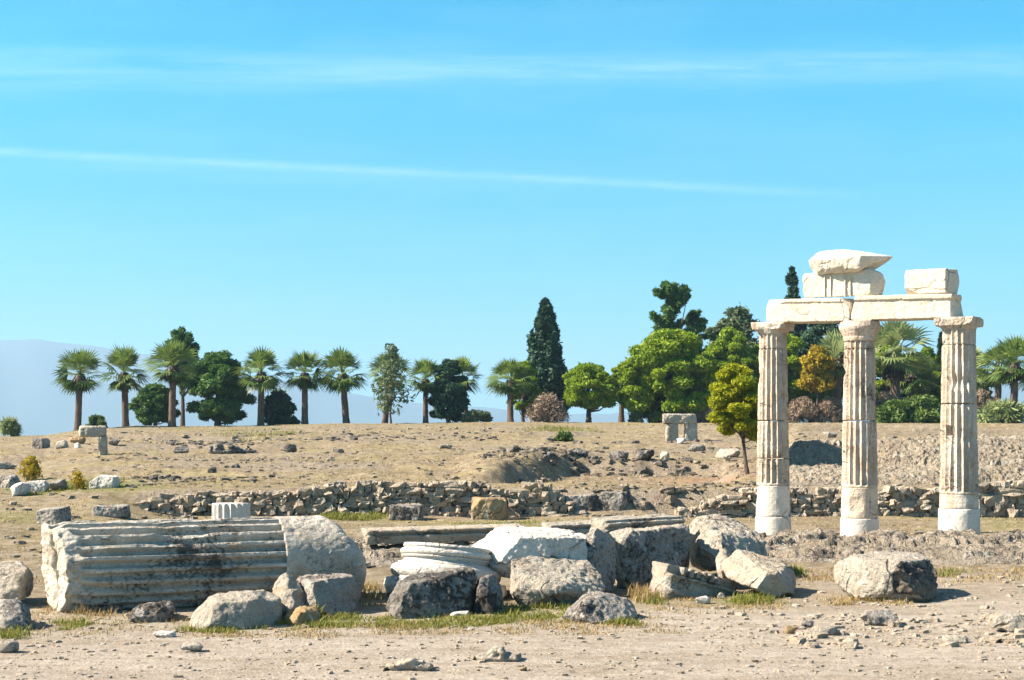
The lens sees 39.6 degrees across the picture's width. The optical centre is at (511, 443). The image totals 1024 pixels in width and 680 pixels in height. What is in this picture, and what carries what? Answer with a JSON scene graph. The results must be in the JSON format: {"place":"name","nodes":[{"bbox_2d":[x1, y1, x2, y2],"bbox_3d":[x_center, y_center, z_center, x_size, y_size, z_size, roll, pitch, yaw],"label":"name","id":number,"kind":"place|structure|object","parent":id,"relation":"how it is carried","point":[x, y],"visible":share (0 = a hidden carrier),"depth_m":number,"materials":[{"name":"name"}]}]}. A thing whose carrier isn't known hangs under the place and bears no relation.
{"place":"outdoors","nodes":[
{"label":"outdoors","id":0,"kind":"place"},
{"bbox_2d":[0,425,973,639],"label":"green grass","id":1,"kind":"structure","parent":0,"point":[324,620],"depth_m":13.37,"materials":[{"name":"plant"}]},
{"bbox_2d":[0,422,1023,679],"bbox_3d":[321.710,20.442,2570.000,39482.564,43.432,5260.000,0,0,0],"label":"ground","id":2,"kind":"structure","parent":0,"point":[276,656],"depth_m":14.69,"materials":[{"name":"soil"}]},
{"bbox_2d":[0,415,26,436],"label":"shrub","id":3,"kind":"object","parent":2,"relation":"on","point":[11,426],"visible":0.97,"depth_m":77.75,"materials":[{"name":"green plant"}]},
{"bbox_2d":[0,599,31,631],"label":"boulder","id":4,"kind":"object","parent":2,"relation":"on","point":[13,612],"visible":0.72,"depth_m":12.59,"materials":[{"name":"stone"}]},
{"bbox_2d":[0,560,33,600],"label":"stone block","id":5,"kind":"object","parent":2,"relation":"on","point":[16,580],"depth_m":14.37,"materials":[{"name":"stone"}]},
{"bbox_2d":[11,482,31,495],"bbox_3d":[-10.896,1.030,31.515,0.311,0.348,0.507,0,0,9],"label":"marble fragment","id":6,"kind":"object","parent":2,"relation":"on","point":[21,489],"visible":0.92,"depth_m":31.37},
{"bbox_2d":[15,455,43,479],"bbox_3d":[-12.266,0.675,36.219,0.753,0.780,0.642,0,0,-13],"label":"bush","id":7,"kind":"object","parent":2,"relation":"on","point":[31,470],"visible":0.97,"depth_m":36.16,"materials":[{"name":"yellow plant"}]},
{"bbox_2d":[36,506,70,524],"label":"stone block","id":8,"kind":"object","parent":2,"relation":"on","point":[53,515],"depth_m":24.87,"materials":[{"name":"stone"}]},
{"bbox_2d":[51,348,104,430],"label":"palm tree","id":9,"kind":"object","parent":2,"relation":"on","point":[79,384],"visible":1,"depth_m":79.74,"materials":[{"name":"green plant"}]},
{"bbox_2d":[78,425,107,454],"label":"stone lintel","id":10,"kind":"structure","parent":2,"relation":"on","point":[100,431],"depth_m":45.49,"materials":[{"name":"stone"}]},
{"bbox_2d":[89,475,119,488],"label":"stone block","id":11,"kind":"object","parent":2,"relation":"on","point":[103,481],"depth_m":31.90,"materials":[{"name":"white stone"}]},
{"bbox_2d":[92,504,130,517],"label":"stone block","id":12,"kind":"object","parent":2,"relation":"on","point":[118,511],"depth_m":26.31,"materials":[{"name":"stone"}]},
{"bbox_2d":[98,341,151,426],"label":"palm tree","id":13,"kind":"object","parent":2,"relation":"on","point":[124,382],"visible":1,"depth_m":83.61,"materials":[{"name":"green plant"}]},
{"bbox_2d":[127,600,174,623],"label":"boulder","id":14,"kind":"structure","parent":2,"relation":"on","point":[163,611],"depth_m":13.19,"materials":[{"name":"stone"}]},
{"bbox_2d":[128,382,180,425],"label":"bush","id":15,"kind":"object","parent":2,"relation":"on","point":[150,407],"visible":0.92,"depth_m":87.26,"materials":[{"name":"green plant"}]},
{"bbox_2d":[138,339,204,426],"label":"palm tree","id":16,"kind":"object","parent":2,"relation":"on","point":[173,376],"visible":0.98,"depth_m":79.78,"materials":[{"name":"green plant"}]},
{"bbox_2d":[165,326,199,425],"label":"pine tree","id":17,"kind":"object","parent":2,"relation":"on","point":[179,334],"visible":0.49,"depth_m":91.73,"materials":[{"name":"green plant"}]},
{"bbox_2d":[41,515,366,611],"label":"fallen column","id":18,"kind":"structure","parent":2,"relation":"on","point":[133,564],"depth_m":14.23,"materials":[{"name":"stone"}]},
{"bbox_2d":[178,348,257,425],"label":"pine tree","id":19,"kind":"object","parent":2,"relation":"on","point":[218,378],"visible":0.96,"depth_m":84.03,"materials":[{"name":"green plant"}]},
{"bbox_2d":[208,443,241,453],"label":"rubble heap","id":20,"kind":"object","parent":2,"relation":"on","point":[220,449],"visible":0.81,"depth_m":46.98,"materials":[{"name":"stone"}]},
{"bbox_2d":[212,502,250,518],"bbox_3d":[-4.245,1.247,21.500,0.583,0.692,0.577,0,0,0],"label":"column drum","id":21,"kind":"object","parent":2,"relation":"on","point":[230,510],"depth_m":21.29,"materials":[{"name":"stone"}]},
{"bbox_2d":[189,589,281,630],"bbox_3d":[-2.518,1.562,13.070,0.815,0.424,1.170,0,0,0],"label":"boulder","id":22,"kind":"object","parent":2,"relation":"on","point":[244,608],"visible":0.71,"depth_m":12.71,"materials":[{"name":"stone"}]},
{"bbox_2d":[231,345,287,424],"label":"palm tree","id":23,"kind":"object","parent":2,"relation":"on","point":[261,382],"visible":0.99,"depth_m":83.52,"materials":[{"name":"green plant"}]},
{"bbox_2d":[264,386,300,424],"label":"shrub","id":24,"kind":"object","parent":2,"relation":"on","point":[280,407],"visible":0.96,"depth_m":85.42,"materials":[{"name":"green plant"}]},
{"bbox_2d":[272,572,304,615],"bbox_3d":[-2.161,1.468,13.794,0.321,0.428,0.734,0,0,-10],"label":"stone","id":25,"kind":"object","parent":2,"relation":"on","point":[287,588],"visible":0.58,"depth_m":13.65,"materials":[{"name":"stone"}]},
{"bbox_2d":[285,606,320,625],"bbox_3d":[-1.936,1.623,13.188,0.322,0.229,0.547,0,0,0],"label":"stone","id":26,"kind":"object","parent":2,"relation":"on","point":[300,614],"visible":0.63,"depth_m":13.06,"materials":[{"name":"stone"}]},
{"bbox_2d":[281,349,327,423],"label":"palm tree","id":27,"kind":"object","parent":2,"relation":"on","point":[304,382],"visible":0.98,"depth_m":83.87,"materials":[{"name":"green plant"}]},
{"bbox_2d":[297,573,360,615],"bbox_3d":[-1.848,1.531,14.097,0.692,0.466,1.054,0,0,0],"label":"stone block","id":28,"kind":"object","parent":2,"relation":"on","point":[335,592],"depth_m":13.80,"materials":[{"name":"stone"}]},
{"bbox_2d":[317,345,374,422],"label":"palm tree","id":29,"kind":"object","parent":2,"relation":"on","point":[343,382],"visible":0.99,"depth_m":83.49,"materials":[{"name":"green plant"}]},
{"bbox_2d":[132,480,585,517],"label":"dry stone wall","id":30,"kind":"structure","parent":2,"relation":"on","point":[438,498],"depth_m":30.34,"materials":[{"name":"stone"}]},
{"bbox_2d":[365,351,412,423],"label":"palm tree","id":31,"kind":"object","parent":2,"relation":"on","point":[376,364],"visible":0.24,"depth_m":85.93,"materials":[{"name":"green plant"}]},
{"bbox_2d":[371,343,415,423],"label":"thin tree","id":32,"kind":"object","parent":2,"relation":"on","point":[391,356],"visible":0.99,"depth_m":81.74,"materials":[{"name":"green plant"}]},
{"bbox_2d":[389,504,423,520],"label":"stone block","id":33,"kind":"object","parent":2,"relation":"on","point":[407,512],"depth_m":28.95,"materials":[{"name":"stone"}]},
{"bbox_2d":[383,657,433,670],"bbox_3d":[-0.754,1.610,10.370,0.361,0.111,0.167,0,0,0],"label":"rubble heap","id":34,"kind":"object","parent":2,"relation":"on","point":[412,663],"visible":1,"depth_m":10.31,"materials":[{"name":"beige stone"}]},
{"bbox_2d":[403,356,442,422],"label":"palm tree","id":35,"kind":"object","parent":2,"relation":"on","point":[424,366],"visible":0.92,"depth_m":83.82,"materials":[{"name":"green plant"}]},
{"bbox_2d":[385,566,476,618],"bbox_3d":[-0.787,1.467,13.881,1.004,0.489,0.772,0,0,-25],"label":"stone block","id":36,"kind":"object","parent":2,"relation":"on","point":[445,591],"depth_m":13.62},
{"bbox_2d":[384,542,506,597],"bbox_3d":[-0.724,1.395,15.367,1.211,0.559,1.212,8,-8,-17],"label":"ionic pedestal","id":37,"kind":"object","parent":2,"relation":"on","point":[420,557],"visible":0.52,"depth_m":14.96,"materials":[{"name":"white stone"}]},
{"bbox_2d":[472,525,587,578],"bbox_3d":[0.305,1.204,15.809,1.459,0.559,1.160,0,0,-19],"label":"marble block","id":38,"kind":"object","parent":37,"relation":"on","point":[506,545],"depth_m":15.38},
{"bbox_2d":[427,358,470,422],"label":"pine tree","id":39,"kind":"object","parent":2,"relation":"on","point":[448,392],"visible":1,"depth_m":83.38,"materials":[{"name":"green plant"}]},
{"bbox_2d":[120,424,799,567],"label":"dark rubble","id":40,"kind":"object","parent":2,"relation":"on","point":[594,459],"visible":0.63,"depth_m":41.69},
{"bbox_2d":[455,355,483,413],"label":"palm tree","id":41,"kind":"object","parent":2,"relation":"on","point":[465,365],"visible":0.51,"depth_m":87.56,"materials":[{"name":"green plant"}]},
{"bbox_2d":[459,409,492,421],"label":"shrub","id":42,"kind":"object","parent":2,"relation":"on","point":[473,415],"visible":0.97,"depth_m":82.57,"materials":[{"name":"green plant"}]},
{"bbox_2d":[472,574,503,613],"bbox_3d":[-0.237,1.502,14.079,0.318,0.430,0.781,0,0,0],"label":"stone","id":43,"kind":"object","parent":2,"relation":"on","point":[487,596],"visible":0.84,"depth_m":13.81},
{"bbox_2d":[471,497,507,519],"bbox_3d":[-0.465,1.398,29.653,0.771,0.576,0.740,0,0,0],"label":"stone block","id":44,"kind":"object","parent":2,"relation":"on","point":[489,508],"depth_m":29.34,"materials":[{"name":"stone"}]},
{"bbox_2d":[469,645,521,661],"bbox_3d":[-0.129,1.608,10.846,0.406,0.131,0.225,0,0,0],"label":"rubble heap","id":45,"kind":"object","parent":2,"relation":"on","point":[496,653],"visible":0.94,"depth_m":10.78,"materials":[{"name":"stone"}]},
{"bbox_2d":[482,358,537,421],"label":"palm tree","id":46,"kind":"object","parent":2,"relation":"on","point":[509,387],"visible":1,"depth_m":82.83,"materials":[{"name":"green plant"}]},
{"bbox_2d":[2,423,1023,557],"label":"slope rubble","id":47,"kind":"object","parent":2,"relation":"on","point":[669,497],"visible":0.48,"depth_m":37.47,"materials":[{"name":"stone"}]},
{"bbox_2d":[349,537,689,566],"bbox_3d":[-0.100,1.537,19.900,5.600,0.436,3.401,0,0,0],"label":"rubble footing","id":48,"kind":"object","parent":2,"relation":"on","point":[382,555],"visible":0.09,"depth_m":19.39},
{"bbox_2d":[361,523,520,544],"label":"moulded slab","id":49,"kind":"structure","parent":48,"relation":"on","point":[427,534],"depth_m":19.89,"materials":[{"name":"beige stone"}]},
{"bbox_2d":[542,520,590,534],"bbox_3d":[1.076,1.217,20.400,1.295,0.254,0.489,0,0,-19],"label":"moulded slab","id":50,"kind":"object","parent":48,"relation":"on","point":[582,526],"depth_m":20.17,"materials":[{"name":"stone"}]},
{"bbox_2d":[505,359,542,421],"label":"pine tree","id":51,"kind":"object","parent":2,"relation":"on","point":[520,404],"visible":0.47,"depth_m":85.67,"materials":[{"name":"green plant"}]},
{"bbox_2d":[524,391,570,422],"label":"shrub","id":52,"kind":"object","parent":2,"relation":"on","point":[549,404],"visible":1,"depth_m":81.69,"materials":[{"name":"brown plant"}]},
{"bbox_2d":[526,297,570,421],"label":"cypress tree","id":53,"kind":"object","parent":2,"relation":"on","point":[545,359],"visible":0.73,"depth_m":89.29,"materials":[{"name":"green plant"}]},
{"bbox_2d":[509,556,605,607],"bbox_3d":[0.477,1.456,14.840,1.008,0.532,1.260,0,0,0],"label":"stone block","id":54,"kind":"object","parent":2,"relation":"on","point":[536,579],"depth_m":14.56,"materials":[{"name":"stone"}]},
{"bbox_2d":[565,493,598,511],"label":"stone block","id":55,"kind":"structure","parent":2,"relation":"on","point":[587,502],"depth_m":30.60,"materials":[{"name":"stone"}]},
{"bbox_2d":[562,361,621,422],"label":"pine tree","id":56,"kind":"object","parent":2,"relation":"on","point":[581,381],"visible":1,"depth_m":83.07,"materials":[{"name":"green plant"}]},
{"bbox_2d":[561,590,636,622],"bbox_3d":[0.842,1.543,13.479,0.902,0.319,0.649,0,0,-42],"label":"boulder","id":57,"kind":"object","parent":2,"relation":"on","point":[590,606],"visible":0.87,"depth_m":13.23,"materials":[{"name":"stone"}]},
{"bbox_2d":[586,528,616,591],"bbox_3d":[0.960,1.337,15.882,0.341,0.792,0.625,0,0,16],"label":"stone slab","id":58,"kind":"object","parent":2,"relation":"on","point":[602,552],"depth_m":15.85,"materials":[{"name":"stone"}]},
{"bbox_2d":[597,491,629,510],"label":"stone block","id":59,"kind":"structure","parent":2,"relation":"on","point":[615,500],"depth_m":30.66,"materials":[{"name":"stone"}]},
{"bbox_2d":[610,523,689,588],"bbox_3d":[1.626,1.341,16.663,1.307,0.784,0.828,0,0,-25],"label":"stone block","id":60,"kind":"object","parent":2,"relation":"on","point":[639,550],"depth_m":16.25,"materials":[{"name":"stone"}]},
{"bbox_2d":[589,513,684,532],"bbox_3d":[1.528,1.010,17.293,1.103,0.290,0.449,0,0,-25],"label":"cornice slab","id":61,"kind":"object","parent":60,"relation":"on","point":[608,524],"depth_m":17.14,"materials":[{"name":"stone"}]},
{"bbox_2d":[616,328,720,418],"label":"stone pine","id":62,"kind":"object","parent":2,"relation":"on","point":[669,370],"visible":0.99,"depth_m":82.56,"materials":[{"name":"green plant"}]},
{"bbox_2d":[649,278,706,334],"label":"pine tree","id":63,"kind":"object","parent":2,"relation":"on","point":[675,297],"visible":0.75,"depth_m":95.56,"materials":[{"name":"green plant"}]},
{"bbox_2d":[662,413,697,440],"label":"stone gateway","id":64,"kind":"object","parent":2,"relation":"on","point":[673,421],"visible":0.91,"depth_m":55.89,"materials":[{"name":"stone"}]},
{"bbox_2d":[648,561,739,598],"bbox_3d":[2.006,1.599,15.476,1.098,0.664,0.403,0,0,-33],"label":"cornice fragment","id":65,"kind":"object","parent":2,"relation":"on","point":[676,581],"visible":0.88,"depth_m":15.23,"materials":[{"name":"stone"}]},
{"bbox_2d":[685,309,718,421],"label":"pine tree","id":66,"kind":"object","parent":2,"relation":"on","point":[692,318],"visible":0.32,"depth_m":97.64,"materials":[{"name":"green plant"}]},
{"bbox_2d":[715,548,730,578],"bbox_3d":[2.436,1.378,16.367,0.182,0.357,0.630,0,0,11],"label":"stone","id":67,"kind":"object","parent":2,"relation":"on","point":[723,554],"visible":0.7,"depth_m":16.21,"materials":[{"name":"stone"}]},
{"bbox_2d":[689,514,767,570],"bbox_3d":[2.668,1.245,17.573,0.994,0.705,1.747,0,0,0],"label":"boulder","id":68,"kind":"object","parent":2,"relation":"on","point":[712,536],"visible":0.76,"depth_m":17.27,"materials":[{"name":"stone"}]},
{"bbox_2d":[702,326,758,382],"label":"pine tree","id":69,"kind":"object","parent":2,"relation":"on","point":[729,345],"visible":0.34,"depth_m":87.17,"materials":[{"name":"green plant"}]},
{"bbox_2d":[705,362,760,474],"bbox_3d":[5.649,-0.564,35.607,1.792,2.973,1.777,0,0,-21],"label":"tree","id":70,"kind":"object","parent":2,"relation":"on","point":[733,400],"visible":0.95,"depth_m":35.26,"materials":[{"name":"green plant"}]},
{"bbox_2d":[704,302,761,347],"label":"broad tree","id":71,"kind":"object","parent":2,"relation":"on","point":[739,319],"visible":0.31,"depth_m":101.35,"materials":[{"name":"green plant"}]},
{"bbox_2d":[722,549,795,597],"bbox_3d":[2.746,1.450,15.731,0.804,0.509,1.287,0,0,0],"label":"stone block","id":72,"kind":"object","parent":2,"relation":"on","point":[763,574],"depth_m":15.44,"materials":[{"name":"beige stone"}]},
{"bbox_2d":[751,322,793,534],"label":"column","id":73,"kind":"structure","parent":2,"relation":"on","point":[772,517],"depth_m":24.10,"materials":[{"name":"stone"}]},
{"bbox_2d":[752,332,807,403],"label":"pine tree","id":74,"kind":"object","parent":2,"relation":"on","point":[794,345],"visible":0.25,"depth_m":87.00,"materials":[{"name":"green plant"}]},
{"bbox_2d":[784,265,808,376],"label":"cypress tree","id":75,"kind":"object","parent":2,"relation":"on","point":[791,279],"visible":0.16,"depth_m":97.67,"materials":[{"name":"green plant"}]},
{"bbox_2d":[784,395,820,422],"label":"shrub","id":76,"kind":"object","parent":2,"relation":"on","point":[803,409],"visible":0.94,"depth_m":82.65,"materials":[{"name":"brown plant"}]},
{"bbox_2d":[674,485,939,517],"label":"dry stone wall","id":77,"kind":"structure","parent":2,"relation":"on","point":[896,501],"depth_m":30.23,"materials":[{"name":"stone"}]},
{"bbox_2d":[787,382,832,422],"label":"broad tree","id":78,"kind":"object","parent":2,"relation":"on","point":[812,395],"visible":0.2,"depth_m":86.91,"materials":[{"name":"green plant"}]},
{"bbox_2d":[795,344,837,422],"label":"autumn tree","id":79,"kind":"object","parent":2,"relation":"on","point":[816,362],"visible":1,"depth_m":82.52,"materials":[{"name":"yellow plant"}]},
{"bbox_2d":[793,323,843,422],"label":"tree","id":80,"kind":"object","parent":2,"relation":"on","point":[813,334],"visible":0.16,"depth_m":95.15,"materials":[{"name":"green plant"}]},
{"bbox_2d":[813,396,844,422],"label":"shrub","id":81,"kind":"object","parent":2,"relation":"on","point":[831,409],"visible":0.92,"depth_m":82.69,"materials":[{"name":"brown plant"}]},
{"bbox_2d":[817,328,845,422],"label":"palm tree","id":82,"kind":"object","parent":2,"relation":"on","point":[834,341],"visible":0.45,"depth_m":83.61,"materials":[{"name":"green plant"}]},
{"bbox_2d":[839,319,880,536],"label":"column","id":83,"kind":"structure","parent":2,"relation":"on","point":[859,505],"depth_m":23.29,"materials":[{"name":"stone"}]},
{"bbox_2d":[766,298,853,323],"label":"architrave block","id":84,"kind":"structure","parent":83,"relation":"on","point":[815,311],"depth_m":23.75,"materials":[{"name":"stone"}]},
{"bbox_2d":[859,609,898,625],"bbox_3d":[3.337,1.597,12.987,0.342,0.172,0.269,0,0,0],"label":"stone","id":85,"kind":"object","parent":2,"relation":"on","point":[876,617],"visible":0.89,"depth_m":12.88,"materials":[{"name":"stone"}]},
{"bbox_2d":[834,550,937,601],"bbox_3d":[4.049,1.438,15.400,1.150,0.489,1.414,0,0,0],"label":"marble block","id":86,"kind":"object","parent":2,"relation":"on","point":[889,574],"depth_m":14.98,"materials":[{"name":"stone"}]},
{"bbox_2d":[755,528,1023,564],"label":"stone foundation","id":87,"kind":"object","parent":2,"relation":"on","point":[963,547],"visible":0.53,"depth_m":20.05,"materials":[{"name":"stone"}]},
{"bbox_2d":[875,342,909,401],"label":"pine tree","id":88,"kind":"object","parent":2,"relation":"on","point":[878,384],"visible":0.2,"depth_m":93.55,"materials":[{"name":"green plant"}]},
{"bbox_2d":[876,399,911,422],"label":"shrub","id":89,"kind":"object","parent":2,"relation":"on","point":[893,411],"visible":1,"depth_m":81.49,"materials":[{"name":"green plant"}]},
{"bbox_2d":[875,321,934,399],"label":"palm tree","id":90,"kind":"object","parent":2,"relation":"on","point":[895,369],"visible":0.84,"depth_m":85.58,"materials":[{"name":"green plant"}]},
{"bbox_2d":[880,352,939,398],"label":"palm tree","id":91,"kind":"object","parent":2,"relation":"on","point":[911,385],"visible":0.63,"depth_m":89.14,"materials":[{"name":"green plant"}]},
{"bbox_2d":[877,374,942,405],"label":"broad tree","id":92,"kind":"object","parent":2,"relation":"on","point":[924,392],"visible":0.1,"depth_m":93.36,"materials":[{"name":"green plant"}]},
{"bbox_2d":[906,394,940,422],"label":"shrub","id":93,"kind":"object","parent":2,"relation":"on","point":[925,408],"visible":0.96,"depth_m":81.37,"materials":[{"name":"green plant"}]},
{"bbox_2d":[916,346,941,397],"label":"pine tree","id":94,"kind":"object","parent":2,"relation":"on","point":[928,352],"visible":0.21,"depth_m":93.55,"materials":[{"name":"green plant"}]},
{"bbox_2d":[934,316,983,534],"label":"column","id":95,"kind":"structure","parent":2,"relation":"on","point":[958,509],"depth_m":22.54,"materials":[{"name":"stone"}]},
{"bbox_2d":[851,294,962,320],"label":"architrave block","id":96,"kind":"structure","parent":95,"relation":"on","point":[915,307],"depth_m":22.95,"materials":[{"name":"stone"}]},
{"bbox_2d":[803,268,884,297],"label":"frieze block","id":97,"kind":"structure","parent":96,"relation":"on","point":[867,281],"depth_m":23.47,"materials":[{"name":"stone"}]},
{"bbox_2d":[809,249,892,274],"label":"cornice block","id":98,"kind":"structure","parent":97,"relation":"on","point":[835,261],"depth_m":23.41,"materials":[{"name":"stone"}]},
{"bbox_2d":[905,268,958,294],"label":"marble block","id":99,"kind":"structure","parent":96,"relation":"on","point":[936,281],"depth_m":22.81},
{"bbox_2d":[974,388,996,408],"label":"shrub","id":100,"kind":"object","parent":2,"relation":"on","point":[983,396],"visible":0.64,"depth_m":83.79,"materials":[{"name":"brown plant"}]},
{"bbox_2d":[976,344,1021,400],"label":"palm tree","id":101,"kind":"object","parent":2,"relation":"on","point":[989,354],"visible":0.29,"depth_m":84.93,"materials":[{"name":"green plant"}]},
{"bbox_2d":[977,397,1023,422],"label":"shrub","id":102,"kind":"object","parent":2,"relation":"on","point":[1006,410],"visible":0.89,"depth_m":81.44,"materials":[{"name":"green plant"}]},
{"bbox_2d":[979,480,1023,517],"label":"dry stone wall","id":103,"kind":"structure","parent":2,"relation":"on","point":[1000,499],"depth_m":29.99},
{"bbox_2d":[981,333,1023,403],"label":"palm tree","id":104,"kind":"object","parent":2,"relation":"on","point":[1012,374],"visible":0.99,"depth_m":81.72,"materials":[{"name":"green plant"}]},
{"bbox_2d":[985,612,1023,632],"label":"stone","id":105,"kind":"object","parent":2,"relation":"on","point":[1006,621],"visible":0.85,"depth_m":12.45,"materials":[{"name":"stone"}]},
{"bbox_2d":[0,339,1023,435],"bbox_3d":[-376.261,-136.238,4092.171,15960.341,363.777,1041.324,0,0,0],"label":"hills","id":106,"kind":"structure","parent":0,"point":[33,400],"depth_m":3910.17,"materials":[{"name":"blue"}]},
{"bbox_2d":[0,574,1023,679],"bbox_3d":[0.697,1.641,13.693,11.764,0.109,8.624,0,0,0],"label":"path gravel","id":107,"kind":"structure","parent":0,"point":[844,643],"depth_m":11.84,"materials":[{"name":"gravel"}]},
{"bbox_2d":[0,422,1023,638],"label":"dry grass","id":108,"kind":"structure","parent":0,"point":[636,591],"depth_m":15.28,"materials":[{"name":"plant"}]},
{"bbox_2d":[0,0,1023,413],"label":"sky","id":109,"kind":"structure","parent":0,"point":[284,176],"materials":[{"name":"blue"}]},
{"bbox_2d":[783,433,1023,487],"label":"bank","id":110,"kind":"structure","parent":0,"point":[912,456],"depth_m":34.03,"materials":[{"name":"stone"}]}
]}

